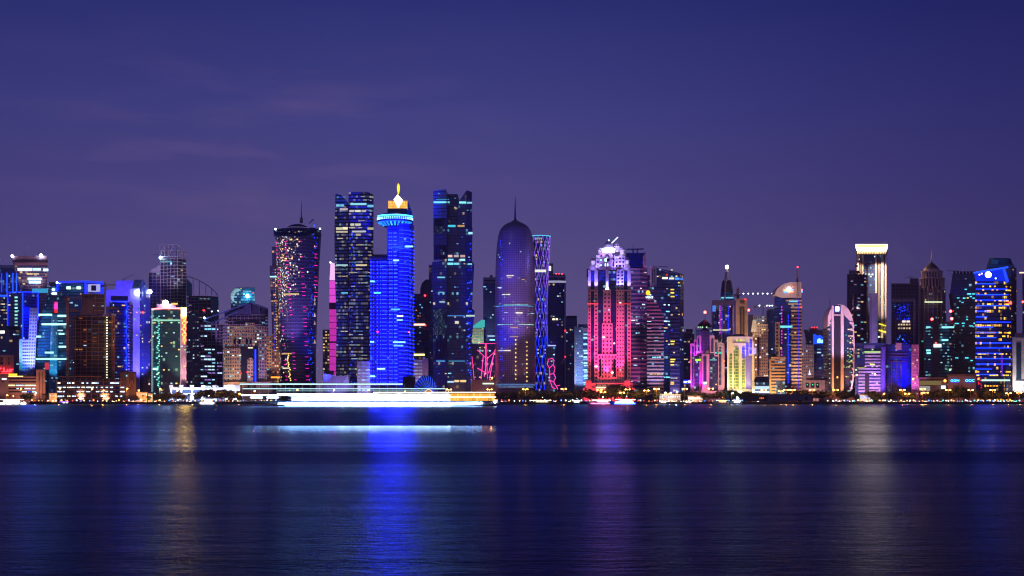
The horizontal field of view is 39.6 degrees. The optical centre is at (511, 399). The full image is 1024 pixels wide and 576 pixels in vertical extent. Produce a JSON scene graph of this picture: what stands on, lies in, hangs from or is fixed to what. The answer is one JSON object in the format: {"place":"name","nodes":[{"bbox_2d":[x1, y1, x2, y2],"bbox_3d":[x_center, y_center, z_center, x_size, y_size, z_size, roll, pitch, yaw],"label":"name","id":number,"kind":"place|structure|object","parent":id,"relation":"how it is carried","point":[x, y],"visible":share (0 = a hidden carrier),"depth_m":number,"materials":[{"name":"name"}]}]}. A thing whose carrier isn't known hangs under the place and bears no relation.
{"place":"outdoors","nodes":[
{"label":"outdoors","id":0,"kind":"place"},
{"bbox_2d":[0,295,6,325],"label":"glass block","id":1,"kind":"structure","parent":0,"point":[3,310],"depth_m":1800.00,"materials":[{"name":"glass"}]},
{"bbox_2d":[0,326,19,375],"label":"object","id":2,"kind":"structure","parent":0,"point":[9,340],"depth_m":1641.35,"materials":[{"name":"paint"}]},
{"bbox_2d":[0,265,19,294],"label":"office tower","id":3,"kind":"structure","parent":0,"point":[9,281],"depth_m":1960.00,"materials":[{"name":"glass"}]},
{"bbox_2d":[7,289,47,338],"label":"glass tower","id":4,"kind":"structure","parent":0,"point":[19,305],"depth_m":1755.28,"materials":[{"name":"glass"}]},
{"bbox_2d":[11,254,47,328],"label":"flared tower","id":5,"kind":"structure","parent":0,"point":[31,272],"depth_m":1860.00,"materials":[{"name":"paint"}]},
{"bbox_2d":[34,295,67,401],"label":"curved tower","id":6,"kind":"structure","parent":0,"point":[50,356],"depth_m":1701.50,"materials":[{"name":"glass"}]},
{"bbox_2d":[47,282,56,295],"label":"grey block","id":7,"kind":"structure","parent":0,"point":[52,288],"depth_m":1990.00,"materials":[{"name":"paint"}]},
{"bbox_2d":[63,295,81,378],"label":"tower crane","id":8,"kind":"object","parent":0,"point":[66,298],"visible":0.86,"depth_m":1592.87,"materials":[{"name":"paint"}]},
{"bbox_2d":[56,281,102,378],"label":"roof lit tower","id":9,"kind":"structure","parent":0,"point":[76,288],"depth_m":1886.33,"materials":[{"name":"glass"}]},
{"bbox_2d":[56,376,124,401],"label":"lit parking deck","id":10,"kind":"structure","parent":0,"point":[79,390],"depth_m":1561.40,"materials":[{"name":"paint"}]},
{"bbox_2d":[69,293,117,394],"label":"unfinished tower","id":11,"kind":"structure","parent":0,"point":[92,344],"depth_m":1605.68,"materials":[{"name":"paint"}]},
{"bbox_2d":[105,311,118,378],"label":"tower crane","id":12,"kind":"object","parent":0,"point":[106,314],"visible":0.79,"depth_m":1588.91,"materials":[{"name":"paint"}]},
{"bbox_2d":[109,296,129,401],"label":"glass tower","id":13,"kind":"structure","parent":0,"point":[122,303],"depth_m":1764.36,"materials":[{"name":"glass"}]},
{"bbox_2d":[106,274,133,315],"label":"violet block","id":14,"kind":"structure","parent":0,"point":[123,287],"depth_m":1900.00,"materials":[{"name":"paint"}]},
{"bbox_2d":[120,372,136,401],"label":"brown hall","id":15,"kind":"structure","parent":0,"point":[129,380],"depth_m":1570.00,"materials":[{"name":"paint"}]},
{"bbox_2d":[128,280,151,401],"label":"gabled tower","id":16,"kind":"structure","parent":0,"point":[139,333],"depth_m":1661.53,"materials":[{"name":"glass"}]},
{"bbox_2d":[149,244,186,393],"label":"unfinished tower","id":17,"kind":"structure","parent":0,"point":[167,279],"depth_m":1970.99,"materials":[{"name":"paint"}]},
{"bbox_2d":[186,316,198,386],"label":"dark block","id":18,"kind":"structure","parent":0,"point":[192,350],"depth_m":1800.00,"materials":[{"name":"glass"}]},
{"bbox_2d":[186,276,218,386],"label":"unfinished tower","id":19,"kind":"structure","parent":0,"point":[199,303],"depth_m":1935.00,"materials":[{"name":"paint"}]},
{"bbox_2d":[169,385,239,401],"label":"zigzag hall","id":20,"kind":"structure","parent":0,"point":[189,390],"depth_m":1541.40,"materials":[{"name":"paint"}]},
{"bbox_2d":[199,302,267,400],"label":"skyscraper","id":21,"kind":"structure","parent":0,"point":[211,335],"depth_m":1861.82,"materials":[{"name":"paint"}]},
{"bbox_2d":[231,287,254,308],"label":"curved crown tower","id":22,"kind":"structure","parent":0,"point":[241,295],"depth_m":1990.00,"materials":[{"name":"glass"}]},
{"bbox_2d":[223,320,271,401],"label":"beige hotel","id":23,"kind":"structure","parent":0,"point":[245,354],"depth_m":1611.00,"materials":[{"name":"paint"}]},
{"bbox_2d":[274,203,321,400],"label":"hourglass tower","id":24,"kind":"structure","parent":0,"point":[298,247],"depth_m":1657.63,"materials":[{"name":"glass"}]},
{"bbox_2d":[322,330,333,390],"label":"beige tower","id":25,"kind":"structure","parent":0,"point":[326,351],"depth_m":1740.00,"materials":[{"name":"paint"}]},
{"bbox_2d":[329,262,336,374],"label":"magenta tower","id":26,"kind":"structure","parent":0,"point":[332,313],"depth_m":1779.00,"materials":[{"name":"glass"}]},
{"bbox_2d":[334,192,373,392],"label":"twin topped tower","id":27,"kind":"structure","parent":0,"point":[353,228],"depth_m":1649.58,"materials":[{"name":"glass"}]},
{"bbox_2d":[370,183,414,392],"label":"blue led tower","id":28,"kind":"structure","parent":0,"point":[392,315],"depth_m":1600.12,"materials":[{"name":"glass"}]},
{"bbox_2d":[414,265,432,378],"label":"dark tower","id":29,"kind":"structure","parent":0,"point":[423,323],"depth_m":1930.00,"materials":[{"name":"glass"}]},
{"bbox_2d":[432,189,474,391],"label":"notched tower","id":30,"kind":"structure","parent":0,"point":[452,286],"depth_m":1623.00,"materials":[{"name":"glass"}]},
{"bbox_2d":[0,404,1023,575],"bbox_3d":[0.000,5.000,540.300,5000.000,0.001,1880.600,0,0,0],"label":"water","id":31,"kind":"structure","parent":0,"point":[558,490],"depth_m":78.12,"materials":[{"name":"blue liquid"}]},
{"bbox_2d":[0,395,29,404],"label":"motor boat","id":32,"kind":"object","parent":31,"relation":"on","point":[12,402],"visible":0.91,"depth_m":1296.79,"materials":[{"name":"paint"}]},
{"bbox_2d":[197,395,215,404],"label":"motor boat","id":33,"kind":"object","parent":31,"relation":"on","point":[208,402],"visible":1,"depth_m":1398.56,"materials":[{"name":"paint"}]},
{"bbox_2d":[240,383,500,405],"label":"excursion boat","id":34,"kind":"object","parent":31,"relation":"on","point":[424,398],"visible":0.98,"depth_m":1031.26,"materials":[{"name":"paint"}]},
{"bbox_2d":[22,402,1023,403],"bbox_3d":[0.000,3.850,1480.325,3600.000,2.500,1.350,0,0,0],"label":"sea wall","id":35,"kind":"structure","parent":31,"relation":"in","point":[608,402],"depth_m":1480.00,"materials":[{"name":"paint"}]},
{"bbox_2d":[609,396,637,403],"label":"motor boat","id":36,"kind":"object","parent":31,"relation":"on","point":[626,401],"visible":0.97,"depth_m":1422.03,"materials":[{"name":"paint"}]},
{"bbox_2d":[0,0,1023,400],"label":"sky","id":37,"kind":"structure","parent":0,"point":[763,140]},
{"bbox_2d":[495,200,535,401],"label":"domed tower","id":38,"kind":"structure","parent":0,"point":[515,346],"depth_m":1623.62,"materials":[{"name":"glass"}]},
{"bbox_2d":[532,235,550,401],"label":"diagrid tower","id":39,"kind":"structure","parent":0,"point":[541,243],"depth_m":1693.28,"materials":[{"name":"blue glass"}]},
{"bbox_2d":[546,347,558,401],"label":"teal block","id":40,"kind":"structure","parent":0,"point":[550,369],"depth_m":1660.00,"materials":[{"name":"glass"}]},
{"bbox_2d":[547,263,565,401],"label":"round shouldered tower","id":41,"kind":"structure","parent":0,"point":[556,317],"depth_m":1871.00,"materials":[{"name":"glass"}]},
{"bbox_2d":[566,316,576,401],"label":"dark tower","id":42,"kind":"structure","parent":0,"point":[571,322],"depth_m":1920.00,"materials":[{"name":"paint"}]},
{"bbox_2d":[574,324,587,401],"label":"pale tower","id":43,"kind":"structure","parent":0,"point":[580,357],"depth_m":1720.00,"materials":[{"name":"glass"}]},
{"bbox_2d":[583,237,634,401],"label":"pink tower","id":44,"kind":"structure","parent":0,"point":[609,315],"depth_m":1599.00,"materials":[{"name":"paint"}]},
{"bbox_2d":[626,248,646,401],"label":"banded tower","id":45,"kind":"structure","parent":0,"point":[637,263],"depth_m":1691.30,"materials":[{"name":"glass"}]},
{"bbox_2d":[650,266,683,401],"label":"slant roof tower","id":46,"kind":"structure","parent":0,"point":[672,282],"depth_m":1700.47,"materials":[{"name":"glass"}]},
{"bbox_2d":[684,329,693,401],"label":"dark tower","id":47,"kind":"structure","parent":0,"point":[688,336],"depth_m":1850.00,"materials":[{"name":"glass"}]},
{"bbox_2d":[695,311,711,339],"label":"domed hall","id":48,"kind":"structure","parent":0,"point":[702,325],"depth_m":1720.00,"materials":[{"name":"paint"}]},
{"bbox_2d":[690,327,724,401],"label":"arched building","id":49,"kind":"structure","parent":0,"point":[707,361],"depth_m":1601.40,"materials":[{"name":"paint"}]},
{"bbox_2d":[692,346,693,384],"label":"arch window","id":50,"kind":"structure","parent":49,"relation":"in","point":[692,346],"depth_m":1600.99,"materials":[{"name":"glass"}]},
{"bbox_2d":[703,356,705,384],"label":"arch window","id":51,"kind":"structure","parent":49,"relation":"in","point":[704,358],"depth_m":1597.09,"materials":[{"name":"purple glass"}]},
{"bbox_2d":[719,345,720,384],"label":"arch window","id":52,"kind":"structure","parent":49,"relation":"in","point":[719,345],"depth_m":1600.99,"materials":[{"name":"grey glass"}]},
{"bbox_2d":[712,265,734,401],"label":"spire tower","id":53,"kind":"structure","parent":0,"point":[723,317],"depth_m":1760.36,"materials":[{"name":"glass"}]},
{"bbox_2d":[727,334,755,401],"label":"arched building","id":54,"kind":"structure","parent":0,"point":[741,350],"depth_m":1590.30,"materials":[{"name":"paint"}]},
{"bbox_2d":[729,353,731,388],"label":"arch window","id":55,"kind":"structure","parent":54,"relation":"in","point":[730,356],"depth_m":1590.47,"materials":[{"name":"yellow glass"}]},
{"bbox_2d":[734,346,738,388],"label":"arch window","id":56,"kind":"structure","parent":54,"relation":"in","point":[736,349],"depth_m":1590.47,"materials":[{"name":"yellow glass"}]},
{"bbox_2d":[742,359,744,388],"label":"arch window","id":57,"kind":"structure","parent":54,"relation":"in","point":[743,361],"depth_m":1590.47,"materials":[{"name":"yellow glass"}]},
{"bbox_2d":[754,377,769,401],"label":"glass hall","id":58,"kind":"structure","parent":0,"point":[762,383],"depth_m":1620.00,"materials":[{"name":"glass"}]},
{"bbox_2d":[766,309,773,377],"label":"dark tower","id":59,"kind":"structure","parent":0,"point":[770,317],"depth_m":1800.00,"materials":[{"name":"glass"}]},
{"bbox_2d":[771,266,802,401],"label":"quarter dome tower","id":60,"kind":"structure","parent":0,"point":[787,321],"depth_m":1599.50,"materials":[{"name":"paint"}]},
{"bbox_2d":[802,329,813,401],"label":"beige tower","id":61,"kind":"structure","parent":0,"point":[807,357],"depth_m":1760.00,"materials":[{"name":"paint"}]},
{"bbox_2d":[804,327,822,344],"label":"dark block","id":62,"kind":"structure","parent":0,"point":[809,334],"depth_m":1950.00,"materials":[{"name":"paint"}]},
{"bbox_2d":[813,334,828,401],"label":"blue top tower","id":63,"kind":"structure","parent":0,"point":[818,355],"depth_m":1700.00,"materials":[{"name":"glass"}]},
{"bbox_2d":[847,269,867,401],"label":"unfinished tower","id":64,"kind":"structure","parent":0,"point":[856,290],"depth_m":1804.43,"materials":[{"name":"paint"}]},
{"bbox_2d":[855,261,874,340],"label":"tower crane","id":65,"kind":"object","parent":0,"point":[866,294],"visible":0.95,"depth_m":1789.86,"materials":[{"name":"paint"}]},
{"bbox_2d":[855,343,885,401],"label":"striped block","id":66,"kind":"structure","parent":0,"point":[869,360],"depth_m":1598.80,"materials":[{"name":"paint"}]},
{"bbox_2d":[855,244,887,401],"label":"bright crown tower","id":67,"kind":"structure","parent":0,"point":[871,254],"depth_m":1879.20,"materials":[{"name":"glass"}]},
{"bbox_2d":[870,293,877,342],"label":"white slab block","id":68,"kind":"structure","parent":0,"point":[873,317],"depth_m":1700.00,"materials":[{"name":"paint"}]},
{"bbox_2d":[886,343,910,401],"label":"blue glass block","id":69,"kind":"structure","parent":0,"point":[898,366],"depth_m":1610.00,"materials":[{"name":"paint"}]},
{"bbox_2d":[891,277,918,344],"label":"scaffolded tower","id":70,"kind":"structure","parent":0,"point":[904,313],"depth_m":1820.10,"materials":[{"name":"paint"}]},
{"bbox_2d":[919,250,945,401],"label":"stepped tower","id":71,"kind":"structure","parent":0,"point":[932,297],"depth_m":1835.97,"materials":[{"name":"paint"}]},
{"bbox_2d":[947,270,975,373],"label":"notched wedge tower","id":72,"kind":"structure","parent":0,"point":[962,298],"depth_m":1782.06,"materials":[{"name":"glass"}]},
{"bbox_2d":[974,266,1011,401],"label":"blue striped tower","id":73,"kind":"structure","parent":0,"point":[993,302],"depth_m":1641.10,"materials":[{"name":"glass"}]},
{"bbox_2d":[987,258,1016,401],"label":"teal crowned tower","id":74,"kind":"structure","parent":0,"point":[1011,270],"depth_m":1863.34,"materials":[{"name":"glass"}]},
{"bbox_2d":[1012,333,1023,401],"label":"white arch block","id":75,"kind":"structure","parent":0,"point":[1018,362],"depth_m":1649.40,"materials":[{"name":"paint"}]},
{"bbox_2d":[1019,272,1023,332],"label":"dark tower","id":76,"kind":"structure","parent":0,"point":[1022,301],"depth_m":1850.00,"materials":[{"name":"paint"}]},
{"bbox_3d":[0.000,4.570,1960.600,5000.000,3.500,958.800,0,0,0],"label":"ground","id":77,"kind":"structure","parent":0,"visible":0},
{"bbox_2d":[0,355,13,401],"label":"beige office","id":78,"kind":"structure","parent":77,"relation":"on","point":[6,365],"depth_m":1589.70,"materials":[{"name":"paint"}]},
{"bbox_2d":[7,370,44,401],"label":"beige office","id":79,"kind":"structure","parent":77,"relation":"on","point":[28,385],"depth_m":1560.00,"materials":[{"name":"paint"}]},
{"bbox_2d":[19,308,37,376],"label":"ribbed annex","id":80,"kind":"object","parent":77,"relation":"on","point":[27,349],"visible":0.64,"depth_m":1690.00,"materials":[{"name":"glass"}]},
{"bbox_2d":[151,300,185,401],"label":"sign tower","id":81,"kind":"structure","parent":77,"relation":"on","point":[168,344],"depth_m":1600.00,"materials":[{"name":"glass"}]},
{"bbox_2d":[267,336,272,400],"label":"beige tower","id":82,"kind":"structure","parent":77,"relation":"on","point":[269,358],"depth_m":1750.00,"materials":[{"name":"paint"}]},
{"bbox_2d":[270,247,279,400],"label":"tapering tower","id":83,"kind":"structure","parent":77,"relation":"on","point":[275,377],"depth_m":1745.00,"materials":[{"name":"glass"}]},
{"bbox_2d":[323,373,355,392],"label":"angular pavilion","id":84,"kind":"structure","parent":77,"relation":"on","point":[328,378],"depth_m":1620.50,"materials":[{"name":"paint"}]},
{"bbox_2d":[357,361,369,392],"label":"pale annex","id":85,"kind":"object","parent":77,"relation":"on","point":[363,371],"visible":0.64,"depth_m":1605.00,"materials":[{"name":"paint"}]},
{"bbox_2d":[414,358,427,383],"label":"pale annex","id":86,"kind":"object","parent":77,"relation":"on","point":[420,367],"visible":0.29,"depth_m":1640.00,"materials":[{"name":"paint"}]},
{"bbox_2d":[413,375,437,391],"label":"striped dome","id":87,"kind":"structure","parent":77,"relation":"on","point":[425,381],"depth_m":1570.40,"materials":[{"name":"paint"}]},
{"bbox_2d":[472,320,484,342],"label":"green roof tower","id":88,"kind":"structure","parent":77,"relation":"on","point":[478,333],"depth_m":1890.00,"materials":[{"name":"paint"}]},
{"bbox_2d":[471,343,495,399],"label":"pink lined block","id":89,"kind":"structure","parent":77,"relation":"on","point":[482,364],"depth_m":1640.00,"materials":[{"name":"glass"}]},
{"bbox_2d":[483,275,494,342],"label":"dark tower","id":90,"kind":"structure","parent":77,"relation":"on","point":[489,304],"depth_m":1900.00,"materials":[{"name":"glass"}]},
{"bbox_2d":[645,287,669,401],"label":"moon sign tower","id":91,"kind":"structure","parent":77,"relation":"on","point":[658,337],"depth_m":1640.42,"materials":[{"name":"glass"}]},
{"bbox_2d":[736,288,747,401],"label":"beige slab tower","id":92,"kind":"structure","parent":77,"relation":"on","point":[741,316],"depth_m":1740.00,"materials":[{"name":"paint"}]},
{"bbox_2d":[748,309,767,378],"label":"beige tower","id":93,"kind":"structure","parent":77,"relation":"on","point":[758,329],"depth_m":1760.00,"materials":[{"name":"paint"}]},
{"bbox_2d":[769,354,785,401],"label":"striped office","id":94,"kind":"structure","parent":77,"relation":"on","point":[776,374],"depth_m":1560.00,"materials":[{"name":"paint"}]},
{"bbox_2d":[804,369,826,400],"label":"white hall","id":95,"kind":"structure","parent":77,"relation":"on","point":[812,384],"depth_m":1600.00,"materials":[{"name":"paint"}]},
{"bbox_2d":[823,303,854,400],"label":"capsule tower","id":96,"kind":"structure","parent":77,"relation":"on","point":[838,348],"depth_m":1581.60,"materials":[{"name":"paint"}]},
{"bbox_2d":[911,345,918,401],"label":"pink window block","id":97,"kind":"structure","parent":77,"relation":"on","point":[914,369],"depth_m":1590.00,"materials":[{"name":"paint"}]},
{"bbox_2d":[918,377,946,400],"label":"canopied hall","id":98,"kind":"structure","parent":77,"relation":"on","point":[931,385],"depth_m":1590.00,"materials":[{"name":"paint"}]},
{"bbox_2d":[925,310,954,401],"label":"teal glass cube","id":99,"kind":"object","parent":77,"relation":"on","point":[939,349],"visible":0.85,"depth_m":1721.27,"materials":[{"name":"glass"}]},
{"bbox_2d":[947,374,976,401],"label":"blue sign hall","id":100,"kind":"structure","parent":77,"relation":"on","point":[967,380],"depth_m":1580.00,"materials":[{"name":"paint"}]},
{"bbox_2d":[959,387,975,401],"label":"tree","id":101,"kind":"object","parent":77,"relation":"on","point":[969,393],"visible":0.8,"depth_m":1523.75,"materials":[{"name":"green plant"}]},
{"label":"lawn","id":102,"kind":"structure","parent":77,"relation":"on","visible":0},
{"bbox_2d":[743,393,831,400],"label":"boat shed","id":103,"kind":"object","parent":102,"relation":"on","point":[790,397],"visible":1,"depth_m":1488.00,"materials":[{"name":"paint"}]},
{"label":"road","id":104,"kind":"structure","parent":0,"visible":0},
{"bbox_2d":[511,388,525,401],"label":"tree","id":105,"kind":"object","parent":104,"relation":"on","point":[518,393],"visible":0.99,"depth_m":1511.78,"materials":[{"name":"green plant"}]},
{"bbox_2d":[564,390,581,401],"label":"tree","id":106,"kind":"object","parent":104,"relation":"on","point":[573,395],"visible":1,"depth_m":1510.59,"materials":[{"name":"green plant"}]},
{"bbox_2d":[573,388,593,401],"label":"tree","id":107,"kind":"object","parent":104,"relation":"on","point":[583,393],"visible":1,"depth_m":1513.95,"materials":[{"name":"green plant"}]},
{"bbox_2d":[607,384,622,399],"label":"tree","id":108,"kind":"object","parent":104,"relation":"on","point":[613,388],"visible":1,"depth_m":1507.98,"materials":[{"name":"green plant"}]},
{"bbox_2d":[613,384,626,401],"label":"tree","id":109,"kind":"object","parent":104,"relation":"on","point":[618,390],"visible":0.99,"depth_m":1505.17,"materials":[{"name":"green plant"}]},
{"bbox_2d":[628,390,643,401],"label":"tree","id":110,"kind":"object","parent":104,"relation":"on","point":[635,396],"visible":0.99,"depth_m":1509.79,"materials":[{"name":"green plant"}]},
{"bbox_2d":[659,394,680,401],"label":"kiosk","id":111,"kind":"object","parent":104,"relation":"on","point":[673,397],"visible":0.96,"depth_m":1512.00,"materials":[{"name":"paint"}]},
{"bbox_2d":[714,389,730,400],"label":"tree","id":112,"kind":"object","parent":104,"relation":"on","point":[721,394],"visible":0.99,"depth_m":1510.84,"materials":[{"name":"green plant"}]},
{"bbox_2d":[933,389,948,401],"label":"tree","id":113,"kind":"object","parent":104,"relation":"on","point":[942,393],"visible":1,"depth_m":1513.22,"materials":[{"name":"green plant"}]},
{"bbox_2d":[949,387,962,401],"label":"tree","id":114,"kind":"object","parent":104,"relation":"on","point":[955,391],"visible":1,"depth_m":1509.85,"materials":[{"name":"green plant"}]},
{"bbox_2d":[977,388,990,401],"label":"tree","id":115,"kind":"object","parent":104,"relation":"on","point":[985,392],"visible":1,"depth_m":1507.91,"materials":[{"name":"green plant"}]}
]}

